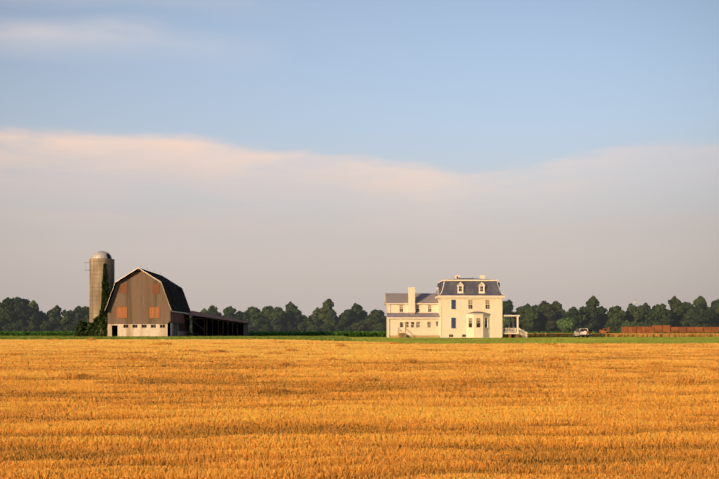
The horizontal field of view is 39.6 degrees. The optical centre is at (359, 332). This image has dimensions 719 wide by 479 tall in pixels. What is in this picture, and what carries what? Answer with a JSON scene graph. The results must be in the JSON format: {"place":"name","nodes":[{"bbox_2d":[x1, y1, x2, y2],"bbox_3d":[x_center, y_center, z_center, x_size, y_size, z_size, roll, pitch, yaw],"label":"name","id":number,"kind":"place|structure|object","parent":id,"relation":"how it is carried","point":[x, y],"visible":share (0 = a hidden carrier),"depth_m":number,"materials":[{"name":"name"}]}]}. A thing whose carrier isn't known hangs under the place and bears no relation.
{"place":"outdoors","nodes":[
{"label":"outdoors","id":0,"kind":"place"},
{"bbox_2d":[0,330,717,336],"bbox_3d":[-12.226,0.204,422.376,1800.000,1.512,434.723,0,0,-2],"label":"corn field","id":1,"kind":"structure","parent":0,"point":[369,333],"depth_m":206.06,"materials":[{"name":"green plant"}]},
{"bbox_2d":[0,339,718,478],"bbox_3d":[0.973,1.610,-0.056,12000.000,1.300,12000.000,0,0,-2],"label":"wheat","id":2,"kind":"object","parent":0,"point":[272,432],"depth_m":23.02,"materials":[{"name":"plant"}]},
{"bbox_2d":[1,323,12,330],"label":"bush","id":3,"kind":"object","parent":2,"relation":"on","point":[6,327],"visible":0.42,"depth_m":572.68,"materials":[{"name":"green plant"}]},
{"bbox_2d":[0,297,23,328],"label":"tree","id":4,"kind":"object","parent":2,"relation":"on","point":[7,303],"visible":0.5,"depth_m":577.99,"materials":[{"name":"green plant"}]},
{"bbox_2d":[10,320,26,330],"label":"bush","id":5,"kind":"object","parent":2,"relation":"on","point":[19,325],"visible":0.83,"depth_m":571.38,"materials":[{"name":"green plant"}]},
{"bbox_2d":[3,296,35,324],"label":"tree","id":6,"kind":"object","parent":2,"relation":"on","point":[21,308],"visible":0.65,"depth_m":576.39,"materials":[{"name":"green plant"}]},
{"bbox_2d":[25,300,38,325],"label":"tree","id":7,"kind":"object","parent":2,"relation":"on","point":[33,305],"visible":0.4,"depth_m":579.62,"materials":[{"name":"green plant"}]},
{"bbox_2d":[26,321,39,331],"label":"bush","id":8,"kind":"object","parent":2,"relation":"on","point":[33,326],"visible":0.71,"depth_m":573.53,"materials":[{"name":"green plant"}]},
{"bbox_2d":[37,310,45,318],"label":"tree","id":9,"kind":"object","parent":2,"relation":"on","point":[41,313],"visible":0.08,"depth_m":595.52,"materials":[{"name":"green plant"}]},
{"bbox_2d":[38,314,48,324],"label":"tree","id":10,"kind":"object","parent":2,"relation":"on","point":[44,317],"visible":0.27,"depth_m":584.79,"materials":[{"name":"green plant"}]},
{"bbox_2d":[38,320,54,331],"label":"bush","id":11,"kind":"object","parent":2,"relation":"on","point":[45,325],"visible":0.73,"depth_m":576.18,"materials":[{"name":"green plant"}]},
{"bbox_2d":[48,305,61,329],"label":"tree","id":12,"kind":"object","parent":2,"relation":"on","point":[54,316],"visible":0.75,"depth_m":583.94,"materials":[{"name":"green plant"}]},
{"bbox_2d":[53,326,63,331],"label":"bush","id":13,"kind":"object","parent":2,"relation":"on","point":[58,328],"visible":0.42,"depth_m":578.45,"materials":[{"name":"green plant"}]},
{"bbox_2d":[59,309,72,330],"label":"tree","id":14,"kind":"object","parent":2,"relation":"on","point":[66,319],"visible":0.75,"depth_m":585.02,"materials":[{"name":"green plant"}]},
{"bbox_2d":[62,324,73,331],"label":"bush","id":15,"kind":"object","parent":2,"relation":"on","point":[66,328],"visible":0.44,"depth_m":579.81,"materials":[{"name":"green plant"}]},
{"bbox_2d":[67,318,80,331],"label":"tree","id":16,"kind":"object","parent":2,"relation":"on","point":[74,322],"visible":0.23,"depth_m":579.72,"materials":[{"name":"green plant"}]},
{"bbox_2d":[69,306,84,321],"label":"tree","id":17,"kind":"object","parent":2,"relation":"on","point":[77,312],"visible":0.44,"depth_m":590.50,"materials":[{"name":"green plant"}]},
{"bbox_2d":[82,314,88,321],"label":"tree","id":18,"kind":"object","parent":2,"relation":"on","point":[86,318],"visible":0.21,"depth_m":583.69,"materials":[{"name":"green plant"}]},
{"bbox_2d":[75,263,116,336],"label":"silo ivy vines","id":19,"kind":"object","parent":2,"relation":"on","point":[98,326],"visible":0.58,"depth_m":174.53,"materials":[{"name":"green plant"}]},
{"bbox_2d":[89,258,114,322],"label":"silo","id":20,"kind":"object","parent":2,"relation":"on","point":[95,281],"visible":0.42,"depth_m":175.26,"materials":[{"name":"grey concrete"}]},
{"bbox_2d":[85,251,114,313],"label":"silo fittings","id":21,"kind":"object","parent":20,"relation":"attached to","point":[101,254],"visible":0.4,"depth_m":175.77,"materials":[{"name":"silver metal"}]},
{"bbox_2d":[105,267,190,336],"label":"barn","id":22,"kind":"structure","parent":2,"relation":"on","point":[142,302],"depth_m":172.85,"materials":[{"name":"brown wood"}]},
{"bbox_2d":[0,335,351,340],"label":"grass strip","id":23,"kind":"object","parent":2,"relation":"on","point":[331,338],"depth_m":141.12,"materials":[{"name":"green plant"}]},
{"bbox_2d":[207,305,221,316],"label":"tree","id":24,"kind":"object","parent":2,"relation":"on","point":[212,308],"visible":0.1,"depth_m":638.18,"materials":[{"name":"green plant"}]},
{"bbox_2d":[210,311,219,315],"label":"tree","id":25,"kind":"object","parent":2,"relation":"on","point":[216,313],"visible":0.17,"depth_m":625.48,"materials":[{"name":"green plant"}]},
{"bbox_2d":[184,311,248,335],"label":"pole shed","id":26,"kind":"structure","parent":2,"relation":"on","point":[204,324],"depth_m":200.89,"materials":[{"name":"brown wood"}]},
{"bbox_2d":[222,306,241,318],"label":"tree","id":27,"kind":"object","parent":2,"relation":"on","point":[227,310],"visible":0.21,"depth_m":632.33,"materials":[{"name":"green plant"}]},
{"bbox_2d":[225,312,240,319],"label":"tree","id":28,"kind":"object","parent":2,"relation":"on","point":[230,315],"visible":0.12,"depth_m":620.63,"materials":[{"name":"green plant"}]},
{"bbox_2d":[243,306,260,316],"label":"tree","id":29,"kind":"object","parent":2,"relation":"on","point":[250,310],"visible":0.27,"depth_m":654.84,"materials":[{"name":"green plant"}]},
{"bbox_2d":[250,314,263,330],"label":"tree","id":30,"kind":"object","parent":2,"relation":"on","point":[256,320],"visible":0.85,"depth_m":622.45,"materials":[{"name":"green plant"}]},
{"bbox_2d":[258,324,270,331],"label":"bush","id":31,"kind":"object","parent":2,"relation":"on","point":[264,327],"visible":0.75,"depth_m":623.15,"materials":[{"name":"green plant"}]},
{"bbox_2d":[262,316,271,330],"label":"tree","id":32,"kind":"object","parent":2,"relation":"on","point":[266,321],"visible":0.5,"depth_m":628.54,"materials":[{"name":"green plant"}]},
{"bbox_2d":[261,306,273,316],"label":"tree","id":33,"kind":"object","parent":2,"relation":"on","point":[267,311],"visible":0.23,"depth_m":639.97,"materials":[{"name":"green plant"}]},
{"bbox_2d":[268,307,288,331],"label":"tree","id":34,"kind":"object","parent":2,"relation":"on","point":[277,315],"visible":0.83,"depth_m":628.08,"materials":[{"name":"green plant"}]},
{"bbox_2d":[273,324,284,331],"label":"bush","id":35,"kind":"object","parent":2,"relation":"on","point":[279,327],"visible":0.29,"depth_m":627.37,"materials":[{"name":"green plant"}]},
{"bbox_2d":[284,303,297,313],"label":"tree","id":36,"kind":"object","parent":2,"relation":"on","point":[291,307],"visible":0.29,"depth_m":652.34,"materials":[{"name":"green plant"}]},
{"bbox_2d":[285,325,296,331],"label":"bush","id":37,"kind":"object","parent":2,"relation":"on","point":[290,328],"visible":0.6,"depth_m":631.23,"materials":[{"name":"green plant"}]},
{"bbox_2d":[289,308,306,330],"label":"tree","id":38,"kind":"object","parent":2,"relation":"on","point":[296,318],"visible":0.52,"depth_m":637.67,"materials":[{"name":"green plant"}]},
{"bbox_2d":[296,324,305,331],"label":"bush","id":39,"kind":"object","parent":2,"relation":"on","point":[300,327],"visible":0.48,"depth_m":633.90,"materials":[{"name":"green plant"}]},
{"bbox_2d":[301,317,312,331],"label":"tree","id":40,"kind":"object","parent":2,"relation":"on","point":[306,322],"visible":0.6,"depth_m":636.91,"materials":[{"name":"green plant"}]},
{"bbox_2d":[308,324,319,331],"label":"bush","id":41,"kind":"object","parent":2,"relation":"on","point":[314,327],"visible":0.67,"depth_m":634.48,"materials":[{"name":"green plant"}]},
{"bbox_2d":[309,307,321,326],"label":"tree","id":42,"kind":"object","parent":2,"relation":"on","point":[314,318],"visible":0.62,"depth_m":642.32,"materials":[{"name":"green plant"}]},
{"bbox_2d":[319,324,330,331],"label":"bush","id":43,"kind":"object","parent":2,"relation":"on","point":[325,327],"visible":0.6,"depth_m":636.41,"materials":[{"name":"green plant"}]},
{"bbox_2d":[318,298,337,328],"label":"tree","id":44,"kind":"object","parent":2,"relation":"on","point":[328,316],"visible":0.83,"depth_m":641.36,"materials":[{"name":"green plant"}]},
{"bbox_2d":[332,324,342,330],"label":"bush","id":45,"kind":"object","parent":2,"relation":"on","point":[338,327],"visible":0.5,"depth_m":640.71,"materials":[{"name":"green plant"}]},
{"bbox_2d":[337,312,351,330],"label":"tree","id":46,"kind":"object","parent":2,"relation":"on","point":[343,319],"visible":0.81,"depth_m":644.62,"materials":[{"name":"green plant"}]},
{"bbox_2d":[343,303,362,315],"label":"tree","id":47,"kind":"object","parent":2,"relation":"on","point":[355,307],"visible":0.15,"depth_m":676.72,"materials":[{"name":"green plant"}]},
{"bbox_2d":[347,310,359,325],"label":"tree","id":48,"kind":"object","parent":2,"relation":"on","point":[352,314],"visible":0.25,"depth_m":660.19,"materials":[{"name":"green plant"}]},
{"bbox_2d":[348,318,359,329],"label":"tree","id":49,"kind":"object","parent":2,"relation":"on","point":[354,320],"visible":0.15,"depth_m":653.38,"materials":[{"name":"green plant"}]},
{"bbox_2d":[350,321,366,331],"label":"tree","id":50,"kind":"object","parent":2,"relation":"on","point":[357,326],"visible":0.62,"depth_m":643.40,"materials":[{"name":"green plant"}]},
{"bbox_2d":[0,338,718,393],"bbox_3d":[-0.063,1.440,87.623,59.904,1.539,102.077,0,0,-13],"label":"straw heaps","id":51,"kind":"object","parent":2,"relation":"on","point":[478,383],"visible":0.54,"depth_m":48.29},
{"bbox_2d":[357,309,368,319],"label":"tree","id":52,"kind":"object","parent":2,"relation":"on","point":[362,314],"visible":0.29,"depth_m":668.51,"materials":[{"name":"green plant"}]},
{"bbox_2d":[363,324,372,331],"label":"tree","id":53,"kind":"object","parent":2,"relation":"on","point":[368,327],"visible":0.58,"depth_m":648.12,"materials":[{"name":"green plant"}]},
{"bbox_2d":[366,311,383,329],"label":"tree","id":54,"kind":"object","parent":2,"relation":"on","point":[374,318],"visible":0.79,"depth_m":650.57,"materials":[{"name":"green plant"}]},
{"bbox_2d":[369,309,385,316],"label":"tree","id":55,"kind":"object","parent":2,"relation":"on","point":[379,312],"visible":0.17,"depth_m":679.45,"materials":[{"name":"green plant"}]},
{"bbox_2d":[373,323,386,331],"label":"tree","id":56,"kind":"object","parent":2,"relation":"on","point":[381,327],"visible":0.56,"depth_m":647.24,"materials":[{"name":"green plant"}]},
{"bbox_2d":[503,317,510,329],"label":"tree","id":57,"kind":"object","parent":2,"relation":"on","point":[505,322],"visible":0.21,"depth_m":389.39,"materials":[{"name":"green plant"}]},
{"bbox_2d":[503,299,519,319],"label":"tree","id":58,"kind":"object","parent":2,"relation":"on","point":[508,305],"visible":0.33,"depth_m":529.04,"materials":[{"name":"green plant"}]},
{"bbox_2d":[504,318,523,331],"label":"tree","id":59,"kind":"object","parent":2,"relation":"on","point":[521,323],"visible":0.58,"depth_m":396.16,"materials":[{"name":"green plant"}]},
{"bbox_2d":[516,303,530,313],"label":"tree","id":60,"kind":"object","parent":2,"relation":"on","point":[520,310],"visible":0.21,"depth_m":658.24,"materials":[{"name":"green plant"}]},
{"bbox_2d":[521,307,541,331],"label":"tree","id":61,"kind":"object","parent":2,"relation":"on","point":[531,320],"visible":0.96,"depth_m":521.58,"materials":[{"name":"green plant"}]},
{"bbox_2d":[537,301,561,331],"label":"tree","id":62,"kind":"object","parent":2,"relation":"on","point":[549,315],"visible":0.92,"depth_m":530.34,"materials":[{"name":"green plant"}]},
{"bbox_2d":[552,301,565,319],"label":"tree","id":63,"kind":"object","parent":2,"relation":"on","point":[559,307],"visible":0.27,"depth_m":626.99,"materials":[{"name":"green plant"}]},
{"bbox_2d":[556,318,576,331],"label":"tree","id":64,"kind":"object","parent":2,"relation":"on","point":[567,324],"visible":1,"depth_m":420.85,"materials":[{"name":"green plant"}]},
{"bbox_2d":[561,306,583,331],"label":"tree","id":65,"kind":"object","parent":2,"relation":"on","point":[573,314],"visible":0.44,"depth_m":522.88,"materials":[{"name":"green plant"}]},
{"bbox_2d":[574,328,589,336],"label":"suv","id":66,"kind":"object","parent":2,"relation":"on","point":[582,332],"visible":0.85,"depth_m":179.44,"materials":[{"name":"silver metal"}]},
{"bbox_2d":[579,296,599,331],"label":"tree","id":67,"kind":"object","parent":2,"relation":"on","point":[592,321],"visible":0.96,"depth_m":530.08,"materials":[{"name":"green plant"}]},
{"bbox_2d":[593,306,607,331],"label":"tree","id":68,"kind":"object","parent":2,"relation":"on","point":[603,316],"visible":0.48,"depth_m":549.04,"materials":[{"name":"green plant"}]},
{"bbox_2d":[599,327,609,332],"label":"tractor","id":69,"kind":"object","parent":2,"relation":"on","point":[603,331],"visible":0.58,"depth_m":298.41,"materials":[{"name":"orange metal"}]},
{"bbox_2d":[604,306,626,331],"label":"tree","id":70,"kind":"object","parent":2,"relation":"on","point":[616,317],"visible":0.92,"depth_m":522.29,"materials":[{"name":"green plant"}]},
{"bbox_2d":[619,320,636,331],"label":"tree","id":71,"kind":"object","parent":2,"relation":"on","point":[626,323],"visible":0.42,"depth_m":411.73,"materials":[{"name":"green plant"}]},
{"bbox_2d":[624,303,645,326],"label":"tree","id":72,"kind":"object","parent":2,"relation":"on","point":[635,314],"visible":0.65,"depth_m":530.75,"materials":[{"name":"green plant"}]},
{"bbox_2d":[638,307,647,322],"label":"tree","id":73,"kind":"object","parent":2,"relation":"on","point":[641,309],"visible":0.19,"depth_m":606.48,"materials":[{"name":"green plant"}]},
{"bbox_2d":[638,302,650,314],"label":"tree","id":74,"kind":"object","parent":2,"relation":"on","point":[646,307],"visible":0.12,"depth_m":618.20,"materials":[{"name":"green plant"}]},
{"bbox_2d":[646,303,672,326],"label":"tree","id":75,"kind":"object","parent":2,"relation":"on","point":[661,314],"visible":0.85,"depth_m":523.84,"materials":[{"name":"green plant"}]},
{"bbox_2d":[621,325,718,332],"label":"hay bales","id":76,"kind":"object","parent":2,"relation":"on","point":[661,328],"visible":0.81,"depth_m":302.99,"materials":[{"name":"orange plant"}]},
{"bbox_2d":[668,296,688,326],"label":"tree","id":77,"kind":"object","parent":2,"relation":"on","point":[678,311],"visible":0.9,"depth_m":532.40,"materials":[{"name":"green plant"}]},
{"bbox_2d":[681,302,695,326],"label":"tree","id":78,"kind":"object","parent":2,"relation":"on","point":[689,315],"visible":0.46,"depth_m":596.63,"materials":[{"name":"green plant"}]},
{"bbox_2d":[690,322,699,326],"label":"tree","id":79,"kind":"object","parent":2,"relation":"on","point":[694,324],"visible":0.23,"depth_m":594.14,"materials":[{"name":"green plant"}]},
{"bbox_2d":[692,296,713,324],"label":"tree","id":80,"kind":"object","parent":2,"relation":"on","point":[698,300],"visible":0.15,"depth_m":596.77,"materials":[{"name":"green plant"}]},
{"bbox_2d":[693,303,717,326],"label":"tree","id":81,"kind":"object","parent":2,"relation":"on","point":[703,316],"visible":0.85,"depth_m":527.33,"materials":[{"name":"green plant"}]},
{"bbox_2d":[711,303,718,326],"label":"tree","id":82,"kind":"object","parent":2,"relation":"on","point":[716,322],"visible":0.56,"depth_m":533.74,"materials":[{"name":"green plant"}]},
{"bbox_2d":[711,299,718,308],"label":"tree","id":83,"kind":"object","parent":2,"relation":"on","point":[714,303],"visible":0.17,"depth_m":627.08,"materials":[{"name":"green plant"}]},
{"bbox_2d":[0,0,718,317],"label":"sky","id":84,"kind":"structure","parent":0,"point":[244,154],"materials":[{"name":"blue"}]},
{"bbox_2d":[384,275,526,337],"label":"house","id":85,"kind":"structure","parent":0,"point":[457,307],"depth_m":174.79,"materials":[{"name":"paint"}]},
{"bbox_2d":[263,337,718,343],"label":"lawn grass","id":86,"kind":"structure","parent":0,"point":[611,340],"depth_m":129.60,"materials":[{"name":"green plant"}]},
{"bbox_2d":[504,333,718,336],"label":"wheat field","id":87,"kind":"structure","parent":0,"point":[627,334],"depth_m":206.77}
]}

